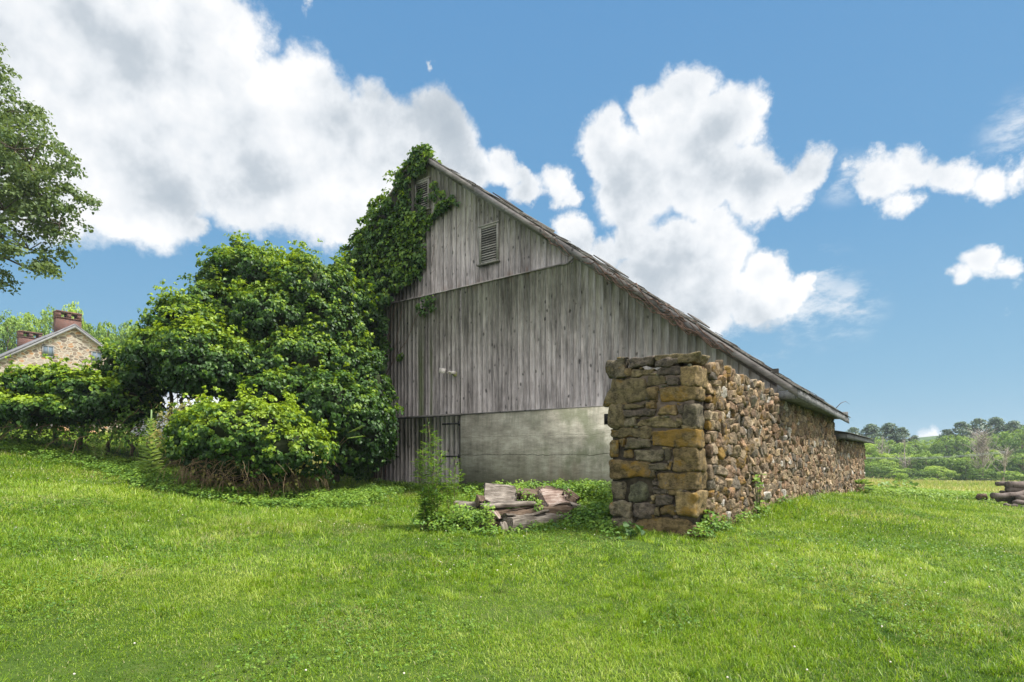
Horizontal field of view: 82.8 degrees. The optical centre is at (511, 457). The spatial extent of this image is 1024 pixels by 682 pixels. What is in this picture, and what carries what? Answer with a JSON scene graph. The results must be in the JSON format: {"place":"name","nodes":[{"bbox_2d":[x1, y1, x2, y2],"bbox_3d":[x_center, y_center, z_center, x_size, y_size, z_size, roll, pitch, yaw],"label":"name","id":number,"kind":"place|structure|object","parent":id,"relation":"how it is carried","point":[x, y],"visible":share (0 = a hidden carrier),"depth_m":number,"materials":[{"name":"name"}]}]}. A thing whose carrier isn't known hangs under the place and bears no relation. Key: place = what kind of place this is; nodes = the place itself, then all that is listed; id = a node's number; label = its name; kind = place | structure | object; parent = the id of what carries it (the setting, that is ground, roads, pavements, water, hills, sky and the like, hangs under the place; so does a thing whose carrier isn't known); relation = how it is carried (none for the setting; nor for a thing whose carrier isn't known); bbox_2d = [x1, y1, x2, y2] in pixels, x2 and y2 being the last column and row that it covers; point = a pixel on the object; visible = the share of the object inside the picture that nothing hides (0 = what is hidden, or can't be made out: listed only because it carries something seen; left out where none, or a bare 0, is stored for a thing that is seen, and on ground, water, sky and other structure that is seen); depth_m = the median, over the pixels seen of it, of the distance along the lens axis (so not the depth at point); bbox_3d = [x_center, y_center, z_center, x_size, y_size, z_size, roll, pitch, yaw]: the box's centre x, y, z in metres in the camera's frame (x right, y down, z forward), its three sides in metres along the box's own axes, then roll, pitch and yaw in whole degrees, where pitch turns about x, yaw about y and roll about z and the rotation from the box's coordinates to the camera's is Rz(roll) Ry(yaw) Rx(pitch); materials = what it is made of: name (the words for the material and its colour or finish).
{"place":"outdoors","nodes":[
{"label":"outdoors","id":0,"kind":"place"},
{"bbox_2d":[0,427,1023,681],"bbox_3d":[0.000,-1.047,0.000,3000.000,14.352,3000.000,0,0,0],"label":"ground","id":1,"kind":"structure","parent":0,"point":[158,665],"depth_m":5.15,"materials":[{"name":"green plant"}]},
{"bbox_2d":[0,310,28,353],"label":"leafy tree","id":2,"kind":"object","parent":1,"relation":"on","point":[4,333],"visible":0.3,"depth_m":83.72,"materials":[{"name":"green plant"}]},
{"bbox_2d":[2,312,51,352],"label":"leafy tree","id":3,"kind":"object","parent":1,"relation":"on","point":[13,331],"visible":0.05,"depth_m":86.99,"materials":[{"name":"green plant"}]},
{"bbox_2d":[13,304,54,340],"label":"leafy tree","id":4,"kind":"object","parent":1,"relation":"on","point":[28,317],"visible":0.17,"depth_m":80.40,"materials":[{"name":"green plant"}]},
{"bbox_2d":[0,42,102,295],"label":"maple tree","id":5,"kind":"object","parent":1,"relation":"on","point":[37,209],"visible":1,"depth_m":24.36,"materials":[{"name":"green plant"}]},
{"bbox_2d":[0,310,120,428],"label":"stone house","id":6,"kind":"structure","parent":1,"relation":"on","point":[71,339],"depth_m":49.69,"materials":[{"name":"stone"}]},
{"bbox_2d":[42,345,53,357],"bbox_3d":[-38.762,-8.850,48.547,0.036,1.000,0.840,0,0,37],"label":"window","id":7,"kind":"structure","parent":6,"relation":"in","point":[47,349],"depth_m":48.56,"materials":[{"name":"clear glass"}]},
{"bbox_2d":[91,351,101,361],"bbox_3d":[-36.686,-8.850,51.315,0.036,1.000,0.840,0,0,37],"label":"window","id":8,"kind":"structure","parent":6,"relation":"in","point":[96,354],"depth_m":51.27,"materials":[{"name":"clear glass"}]},
{"bbox_2d":[61,300,85,330],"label":"leafy tree","id":9,"kind":"object","parent":1,"relation":"on","point":[73,305],"visible":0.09,"depth_m":77.53,"materials":[{"name":"green plant"}]},
{"bbox_2d":[0,353,188,459],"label":"vine covered bush","id":10,"kind":"object","parent":1,"relation":"on","point":[57,395],"visible":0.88,"depth_m":16.15,"materials":[{"name":"green plant"}]},
{"bbox_2d":[88,436,107,459],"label":"young weed","id":11,"kind":"object","parent":1,"relation":"on","point":[99,447],"visible":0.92,"depth_m":15.79,"materials":[{"name":"green plant"}]},
{"bbox_2d":[82,322,113,343],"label":"leafy tree","id":12,"kind":"object","parent":1,"relation":"on","point":[89,329],"visible":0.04,"depth_m":79.66,"materials":[{"name":"green plant"}]},
{"bbox_2d":[91,321,123,344],"bbox_3d":[-43.530,-8.754,62.227,4.000,12.155,4.502,0,0,-31],"label":"leafy tree","id":13,"kind":"object","parent":1,"relation":"on","point":[102,330],"visible":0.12,"depth_m":61.58,"materials":[{"name":"green plant"}]},
{"bbox_2d":[112,321,137,349],"bbox_3d":[-41.102,-8.531,62.489,5.410,11.976,3.577,0,0,39],"label":"leafy tree","id":14,"kind":"object","parent":1,"relation":"on","point":[129,328],"visible":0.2,"depth_m":61.25,"materials":[{"name":"green plant"}]},
{"bbox_2d":[134,410,167,480],"bbox_3d":[-9.098,-0.289,14.612,0.798,1.810,0.825,0,0,-32],"label":"mullein","id":15,"kind":"object","parent":1,"relation":"on","point":[151,446],"visible":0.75,"depth_m":14.56,"materials":[{"name":"green plant"}]},
{"bbox_2d":[81,265,258,463],"bbox_3d":[-9.408,-2.680,17.198,5.660,6.182,4.554,0,0,36],"label":"vine covered tree","id":16,"kind":"object","parent":1,"relation":"on","point":[176,346],"visible":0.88,"depth_m":15.91,"materials":[{"name":"green plant"}]},
{"bbox_2d":[131,393,235,436],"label":"flowers","id":17,"kind":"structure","parent":1,"relation":"on","point":[167,401],"depth_m":29.87,"materials":[{"name":"white plant"}]},
{"bbox_2d":[146,384,345,498],"bbox_3d":[-6.341,-0.102,14.351,3.982,3.361,4.365,0,0,-44],"label":"vine mound","id":18,"kind":"object","parent":1,"relation":"on","point":[227,441],"visible":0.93,"depth_m":13.26,"materials":[{"name":"green plant"}]},
{"bbox_2d":[182,230,383,481],"bbox_3d":[-7.229,-3.402,18.655,6.230,8.559,6.019,0,0,0],"label":"vine covered tree","id":19,"kind":"object","parent":1,"relation":"on","point":[297,307],"visible":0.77,"depth_m":17.41,"materials":[{"name":"green plant"}]},
{"bbox_2d":[225,350,403,480],"bbox_3d":[-5.338,-1.333,17.122,5.229,4.149,4.026,0,0,-43],"label":"vine thicket","id":20,"kind":"object","parent":1,"relation":"on","point":[354,404],"visible":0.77,"depth_m":16.16,"materials":[{"name":"green plant"}]},
{"bbox_2d":[324,418,363,445],"bbox_3d":[-4.563,-0.642,15.714,1.424,1.023,0.642,0,0,20],"label":"compound leaf shoot","id":21,"kind":"object","parent":20,"relation":"hanging from","point":[343,429],"visible":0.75,"depth_m":15.84,"materials":[{"name":"green plant"}]},
{"bbox_2d":[411,419,449,517],"bbox_3d":[-1.468,0.293,10.576,0.712,2.043,0.690,0,0,22],"label":"tall weed","id":22,"kind":"object","parent":1,"relation":"on","point":[431,465],"visible":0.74,"depth_m":10.53,"materials":[{"name":"green plant"}]},
{"bbox_2d":[416,486,446,530],"bbox_3d":[-1.448,0.901,10.339,0.575,0.830,0.385,0,0,-37],"label":"tall weed","id":23,"kind":"object","parent":1,"relation":"on","point":[426,500],"visible":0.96,"depth_m":10.28,"materials":[{"name":"green plant"}]},
{"bbox_2d":[440,457,466,514],"bbox_3d":[-1.083,0.651,10.724,0.490,1.325,0.577,0,0,0],"label":"tall weed","id":24,"kind":"object","parent":1,"relation":"on","point":[453,490],"visible":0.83,"depth_m":10.68,"materials":[{"name":"green plant"}]},
{"bbox_2d":[471,519,500,530],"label":"rotten beam","id":25,"kind":"structure","parent":1,"relation":"on","point":[497,522],"depth_m":10.33,"materials":[{"name":"green plant"}]},
{"bbox_2d":[0,434,995,539],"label":"ground cover","id":26,"kind":"object","parent":1,"relation":"on","point":[596,502],"visible":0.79,"depth_m":13.38,"materials":[{"name":"green plant"}]},
{"bbox_2d":[499,521,508,531],"bbox_3d":[-0.131,1.207,9.983,0.068,0.214,0.168,-27,-17,37],"label":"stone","id":27,"kind":"object","parent":1,"relation":"on","point":[504,525],"visible":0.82,"depth_m":9.95,"materials":[{"name":"white stone"}]},
{"bbox_2d":[0,452,1023,681],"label":"clover","id":28,"kind":"object","parent":1,"relation":"on","point":[571,550],"depth_m":6.92,"materials":[{"name":"green plant"}]},
{"bbox_2d":[485,504,573,519],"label":"rotten beam","id":29,"kind":"structure","parent":1,"relation":"on","point":[565,508],"depth_m":10.78,"materials":[{"name":"brown wood"}]},
{"bbox_2d":[454,500,476,511],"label":"rotten beam","id":30,"kind":"structure","parent":29,"relation":"on","point":[468,503],"depth_m":11.06,"materials":[{"name":"grey wood"}]},
{"bbox_2d":[475,494,485,508],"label":"rotten beam","id":31,"kind":"structure","parent":30,"relation":"on","point":[479,499],"depth_m":10.94,"materials":[{"name":"brown wood"}]},
{"bbox_2d":[484,483,516,502],"bbox_3d":[-0.214,0.732,11.212,0.668,0.536,0.110,4,-42,-12],"label":"rotten plank","id":32,"kind":"object","parent":29,"relation":"on","point":[495,493],"visible":0.84,"depth_m":11.20,"materials":[{"name":"grey wood"}]},
{"bbox_2d":[479,501,536,508],"bbox_3d":[-0.067,0.879,10.840,1.094,0.114,0.232,0,3,-16],"label":"rotten plank","id":33,"kind":"object","parent":29,"relation":"on","point":[512,504],"visible":0.81,"depth_m":10.77,"materials":[{"name":"grey wood"}]},
{"bbox_2d":[520,490,539,500],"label":"rotten beam","id":34,"kind":"structure","parent":29,"relation":"on","point":[531,492],"depth_m":11.31,"materials":[{"name":"brown wood"}]},
{"bbox_2d":[516,486,565,500],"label":"rotten beam","id":35,"kind":"structure","parent":34,"relation":"on","point":[536,489],"depth_m":11.94,"materials":[{"name":"brown wood"}]},
{"bbox_2d":[448,479,545,529],"bbox_3d":[-0.219,0.866,11.107,1.871,0.854,2.308,0,0,0],"label":"creeping vine","id":36,"kind":"object","parent":35,"relation":"on","point":[491,517],"visible":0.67,"depth_m":10.30,"materials":[{"name":"green plant"}]},
{"bbox_2d":[565,489,579,502],"bbox_3d":[1.173,0.800,11.583,0.359,0.280,0.076,29,-22,33],"label":"rotten plank","id":37,"kind":"object","parent":35,"relation":"on","point":[574,497],"visible":0.69,"depth_m":11.54,"materials":[{"name":"brown wood"}]},
{"bbox_2d":[537,488,570,505],"bbox_3d":[0.804,0.801,11.050,0.590,0.491,0.191,1,-44,-30],"label":"rotten plank","id":38,"kind":"object","parent":29,"relation":"on","point":[549,497],"visible":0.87,"depth_m":11.02,"materials":[{"name":"brown wood"}]},
{"bbox_2d":[499,513,571,530],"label":"rotten beam","id":39,"kind":"structure","parent":1,"relation":"on","point":[514,522],"depth_m":10.23,"materials":[{"name":"grey wood"}]},
{"bbox_2d":[495,510,548,519],"bbox_3d":[0.202,1.057,10.462,0.964,0.106,0.452,-2,-15,-27],"label":"rotten plank","id":40,"kind":"object","parent":39,"relation":"on","point":[531,514],"visible":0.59,"depth_m":10.30,"materials":[{"name":"grey wood"}]},
{"bbox_2d":[349,152,850,501],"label":"barn","id":41,"kind":"structure","parent":1,"relation":"on","point":[520,337],"depth_m":18.20,"materials":[{"name":"grey wood"}]},
{"bbox_2d":[334,142,466,480],"bbox_3d":[-4.697,-5.090,22.230,9.042,11.976,3.685,0,0,38],"label":"climbing vine","id":42,"kind":"object","parent":41,"relation":"attached to","point":[402,231],"visible":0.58,"depth_m":20.67,"materials":[{"name":"green plant"}]},
{"bbox_2d":[385,418,420,485],"bbox_3d":[-4.031,-0.157,21.264,1.898,2.486,0.048,0,0,36],"label":"door","id":43,"kind":"structure","parent":41,"relation":"in","point":[401,468],"depth_m":21.12,"materials":[{"name":"grey wood"}]},
{"bbox_2d":[413,176,430,211],"bbox_3d":[-3.201,-9.248,20.552,0.820,1.145,0.106,0,0,37],"label":"louver window","id":44,"kind":"structure","parent":41,"relation":"in","point":[424,183],"depth_m":20.53,"materials":[{"name":"grey wood"}]},
{"bbox_2d":[421,416,459,488],"bbox_3d":[-2.493,-0.155,20.126,1.877,2.490,0.049,0,0,37],"label":"door","id":45,"kind":"structure","parent":41,"relation":"in","point":[448,427],"depth_m":20.03,"materials":[{"name":"grey wood"}]},
{"bbox_2d":[477,220,499,266],"bbox_3d":[-0.762,-6.888,18.745,0.890,1.305,0.106,0,0,37],"label":"louver window","id":46,"kind":"structure","parent":41,"relation":"in","point":[488,233],"depth_m":18.76,"materials":[{"name":"grey wood"}]},
{"bbox_2d":[530,222,848,407],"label":"roof shingles","id":47,"kind":"object","parent":41,"relation":"attached to","point":[680,324],"visible":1,"depth_m":15.03,"materials":[{"name":"grey wood"}]},
{"bbox_2d":[622,521,644,536],"bbox_3d":[1.899,1.123,9.058,0.388,0.249,0.402,0,0,0],"label":"burdock","id":48,"kind":"object","parent":1,"relation":"on","point":[638,527],"visible":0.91,"depth_m":9.04,"materials":[{"name":"green plant"}]},
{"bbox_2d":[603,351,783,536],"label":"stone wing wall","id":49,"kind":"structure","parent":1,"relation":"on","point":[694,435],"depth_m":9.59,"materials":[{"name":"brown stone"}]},
{"bbox_2d":[701,509,717,528],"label":"ivy sprig","id":50,"kind":"object","parent":49,"relation":"attached to","point":[712,517],"visible":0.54,"depth_m":9.28,"materials":[{"name":"green plant"}]},
{"bbox_2d":[752,473,766,515],"bbox_3d":[4.829,0.761,11.485,0.323,0.902,0.274,0,0,-23],"label":"ivy sprig","id":51,"kind":"object","parent":49,"relation":"attached to","point":[759,492],"visible":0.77,"depth_m":11.46,"materials":[{"name":"green plant"}]},
{"bbox_2d":[833,430,875,494],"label":"stone shed","id":52,"kind":"structure","parent":1,"relation":"on","point":[850,456],"depth_m":23.48,"materials":[{"name":"brown stone"}]},
{"bbox_2d":[845,427,868,476],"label":"pine tree","id":53,"kind":"object","parent":1,"relation":"on","point":[855,430],"visible":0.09,"depth_m":151.16,"materials":[{"name":"green plant"}]},
{"bbox_2d":[855,479,874,491],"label":"fern","id":54,"kind":"object","parent":1,"relation":"on","point":[858,482],"visible":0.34,"depth_m":25.84,"materials":[{"name":"green plant"}]},
{"bbox_2d":[864,443,883,477],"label":"leafy tree","id":55,"kind":"object","parent":1,"relation":"on","point":[871,446],"visible":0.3,"depth_m":110.56,"materials":[{"name":"green plant"}]},
{"bbox_2d":[859,424,890,477],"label":"pine tree","id":56,"kind":"object","parent":1,"relation":"on","point":[869,430],"visible":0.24,"depth_m":147.20,"materials":[{"name":"green plant"}]},
{"bbox_2d":[865,462,893,479],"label":"leafy tree","id":57,"kind":"object","parent":1,"relation":"on","point":[877,469],"visible":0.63,"depth_m":98.52,"materials":[{"name":"green plant"}]},
{"bbox_2d":[864,453,899,478],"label":"leafy tree","id":58,"kind":"object","parent":1,"relation":"on","point":[880,460],"visible":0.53,"depth_m":105.67,"materials":[{"name":"green plant"}]},
{"bbox_2d":[867,436,901,474],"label":"leafy tree","id":59,"kind":"object","parent":1,"relation":"on","point":[895,448],"visible":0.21,"depth_m":123.98,"materials":[{"name":"green plant"}]},
{"bbox_2d":[875,439,893,474],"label":"dead tree","id":60,"kind":"object","parent":1,"relation":"on","point":[882,443],"visible":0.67,"depth_m":109.90,"materials":[{"name":"grey plant"}]},
{"bbox_2d":[873,422,902,466],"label":"pine tree","id":61,"kind":"object","parent":1,"relation":"on","point":[888,427],"visible":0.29,"depth_m":149.12,"materials":[{"name":"green plant"}]},
{"bbox_2d":[879,468,908,479],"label":"leafy tree","id":62,"kind":"object","parent":1,"relation":"on","point":[893,472],"visible":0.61,"depth_m":97.19,"materials":[{"name":"green plant"}]},
{"bbox_2d":[869,478,926,488],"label":"corner weed","id":63,"kind":"object","parent":1,"relation":"on","point":[896,481],"visible":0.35,"depth_m":29.81,"materials":[{"name":"green plant"}]},
{"bbox_2d":[885,442,916,466],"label":"leafy tree","id":64,"kind":"object","parent":1,"relation":"on","point":[908,450],"visible":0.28,"depth_m":126.22,"materials":[{"name":"green plant"}]},
{"bbox_2d":[895,473,911,482],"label":"shrub","id":65,"kind":"object","parent":1,"relation":"on","point":[902,475],"visible":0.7,"depth_m":59.73,"materials":[{"name":"green plant"}]},
{"bbox_2d":[889,427,918,477],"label":"pine tree","id":66,"kind":"object","parent":1,"relation":"on","point":[903,430],"visible":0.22,"depth_m":145.55,"materials":[{"name":"green plant"}]},
{"bbox_2d":[891,438,916,469],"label":"dead tree","id":67,"kind":"object","parent":1,"relation":"on","point":[905,463],"visible":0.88,"depth_m":104.91,"materials":[{"name":"grey wood"}]},
{"bbox_2d":[884,453,925,475],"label":"leafy tree","id":68,"kind":"object","parent":1,"relation":"on","point":[901,463],"visible":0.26,"depth_m":106.60,"materials":[{"name":"green plant"}]},
{"bbox_2d":[893,468,931,479],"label":"leafy tree","id":69,"kind":"object","parent":1,"relation":"on","point":[916,474],"visible":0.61,"depth_m":96.80,"materials":[{"name":"green plant"}]},
{"bbox_2d":[902,439,931,469],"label":"leafy tree","id":70,"kind":"object","parent":1,"relation":"on","point":[920,445],"visible":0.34,"depth_m":134.00,"materials":[{"name":"green plant"}]},
{"bbox_2d":[907,451,952,479],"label":"leafy tree","id":71,"kind":"object","parent":1,"relation":"on","point":[942,463],"visible":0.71,"depth_m":102.87,"materials":[{"name":"green plant"}]},
{"bbox_2d":[919,439,941,470],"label":"leafy tree","id":72,"kind":"object","parent":1,"relation":"on","point":[927,442],"visible":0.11,"depth_m":139.92,"materials":[{"name":"green plant"}]},
{"bbox_2d":[922,466,959,480],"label":"bush","id":73,"kind":"object","parent":1,"relation":"on","point":[940,471],"visible":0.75,"depth_m":96.72,"materials":[{"name":"green plant"}]},
{"bbox_2d":[929,435,969,468],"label":"leafy tree","id":74,"kind":"object","parent":1,"relation":"on","point":[934,446],"visible":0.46,"depth_m":130.92,"materials":[{"name":"green plant"}]},
{"bbox_2d":[936,429,967,479],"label":"pine tree","id":75,"kind":"object","parent":1,"relation":"on","point":[945,431],"visible":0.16,"depth_m":149.61,"materials":[{"name":"green plant"}]},
{"bbox_2d":[943,455,968,480],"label":"leafy tree","id":76,"kind":"object","parent":1,"relation":"on","point":[949,462],"visible":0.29,"depth_m":105.02,"materials":[{"name":"green plant"}]},
{"bbox_2d":[936,434,977,470],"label":"leafy tree","id":77,"kind":"object","parent":1,"relation":"on","point":[957,437],"visible":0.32,"depth_m":129.10,"materials":[{"name":"green plant"}]},
{"bbox_2d":[948,421,975,453],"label":"pine tree","id":78,"kind":"object","parent":1,"relation":"on","point":[962,425],"visible":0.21,"depth_m":147.29,"materials":[{"name":"green plant"}]},
{"bbox_2d":[950,458,996,480],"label":"leafy tree","id":79,"kind":"object","parent":1,"relation":"on","point":[957,463],"visible":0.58,"depth_m":101.54,"materials":[{"name":"green plant"}]},
{"bbox_2d":[963,451,985,475],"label":"leafy tree","id":80,"kind":"object","parent":1,"relation":"on","point":[968,454],"visible":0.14,"depth_m":103.70,"materials":[{"name":"green plant"}]},
{"bbox_2d":[954,418,995,477],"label":"pine tree","id":81,"kind":"object","parent":1,"relation":"on","point":[976,422],"visible":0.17,"depth_m":149.08,"materials":[{"name":"green plant"}]},
{"bbox_2d":[959,426,998,479],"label":"dead tree","id":82,"kind":"object","parent":1,"relation":"on","point":[980,448],"visible":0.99,"depth_m":95.96,"materials":[{"name":"grey plant"}]},
{"bbox_2d":[963,467,996,481],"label":"leafy tree","id":83,"kind":"object","parent":1,"relation":"on","point":[991,473],"visible":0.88,"depth_m":95.20,"materials":[{"name":"green plant"}]},
{"bbox_2d":[975,493,987,499],"bbox_3d":[20.613,1.739,25.484,0.517,0.310,0.302,0,0,0],"label":"stump","id":84,"kind":"object","parent":1,"relation":"on","point":[981,495],"visible":0.96,"depth_m":25.42,"materials":[{"name":"brown wood"}]},
{"bbox_2d":[971,437,1003,474],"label":"leafy tree","id":85,"kind":"object","parent":1,"relation":"on","point":[995,448],"visible":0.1,"depth_m":129.67,"materials":[{"name":"green plant"}]},
{"bbox_2d":[963,431,1023,465],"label":"leafy tree","id":86,"kind":"object","parent":1,"relation":"on","point":[1001,435],"visible":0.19,"depth_m":127.48,"materials":[{"name":"green plant"}]},
{"bbox_2d":[979,450,1009,476],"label":"leafy tree","id":87,"kind":"object","parent":1,"relation":"on","point":[996,455],"visible":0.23,"depth_m":111.71,"materials":[{"name":"green plant"}]},
{"bbox_2d":[982,417,1012,475],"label":"pine tree","id":88,"kind":"object","parent":1,"relation":"on","point":[998,424],"visible":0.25,"depth_m":150.85,"materials":[{"name":"green plant"}]},
{"bbox_2d":[988,445,1019,480],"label":"dead tree","id":89,"kind":"object","parent":1,"relation":"on","point":[1005,459],"visible":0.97,"depth_m":93.93,"materials":[{"name":"grey plant"}]},
{"bbox_2d":[985,458,1023,480],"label":"leafy tree","id":90,"kind":"object","parent":1,"relation":"on","point":[1000,468],"visible":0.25,"depth_m":103.45,"materials":[{"name":"green plant"}]},
{"bbox_2d":[992,471,1023,481],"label":"leafy tree","id":91,"kind":"object","parent":1,"relation":"on","point":[1012,475],"visible":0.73,"depth_m":95.27,"materials":[{"name":"green plant"}]},
{"bbox_2d":[993,453,1023,480],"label":"leafy tree","id":92,"kind":"object","parent":1,"relation":"on","point":[1016,466],"visible":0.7,"depth_m":99.96,"materials":[{"name":"green plant"}]},
{"bbox_2d":[999,427,1023,480],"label":"leafy tree","id":93,"kind":"object","parent":1,"relation":"on","point":[1019,435],"visible":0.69,"depth_m":120.35,"materials":[{"name":"green plant"}]},
{"bbox_2d":[1004,420,1023,443],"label":"pine tree","id":94,"kind":"object","parent":1,"relation":"on","point":[1013,425],"visible":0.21,"depth_m":149.16,"materials":[{"name":"green plant"}]},
{"bbox_2d":[1014,495,1023,499],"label":"cut log","id":95,"kind":"object","parent":1,"relation":"on","point":[1019,497],"visible":0.7,"depth_m":23.46,"materials":[{"name":"brown wood"}]},
{"bbox_2d":[990,490,1023,498],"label":"cut log","id":96,"kind":"object","parent":95,"relation":"on","point":[993,495],"visible":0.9,"depth_m":23.62,"materials":[{"name":"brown wood"}]},
{"bbox_2d":[1004,487,1023,491],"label":"cut log","id":97,"kind":"object","parent":96,"relation":"on","point":[1011,489],"visible":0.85,"depth_m":23.87,"materials":[{"name":"brown wood"}]},
{"bbox_2d":[1004,481,1023,488],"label":"cut log","id":98,"kind":"object","parent":97,"relation":"on","point":[1013,484],"visible":1,"depth_m":23.85,"materials":[{"name":"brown wood"}]},
{"bbox_2d":[0,0,1023,438],"label":"sky","id":99,"kind":"structure","parent":0,"point":[834,189],"materials":[{"name":"blue"}]},
{"bbox_2d":[864,477,1004,492],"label":"meadow grass","id":100,"kind":"structure","parent":0,"point":[932,483],"depth_m":52.63,"materials":[{"name":"green plant"}]},
{"bbox_2d":[891,434,998,452],"bbox_3d":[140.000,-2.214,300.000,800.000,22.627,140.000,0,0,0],"label":"hills","id":101,"kind":"structure","parent":0,"point":[926,439],"depth_m":287.48,"materials":[{"name":"green plant"}]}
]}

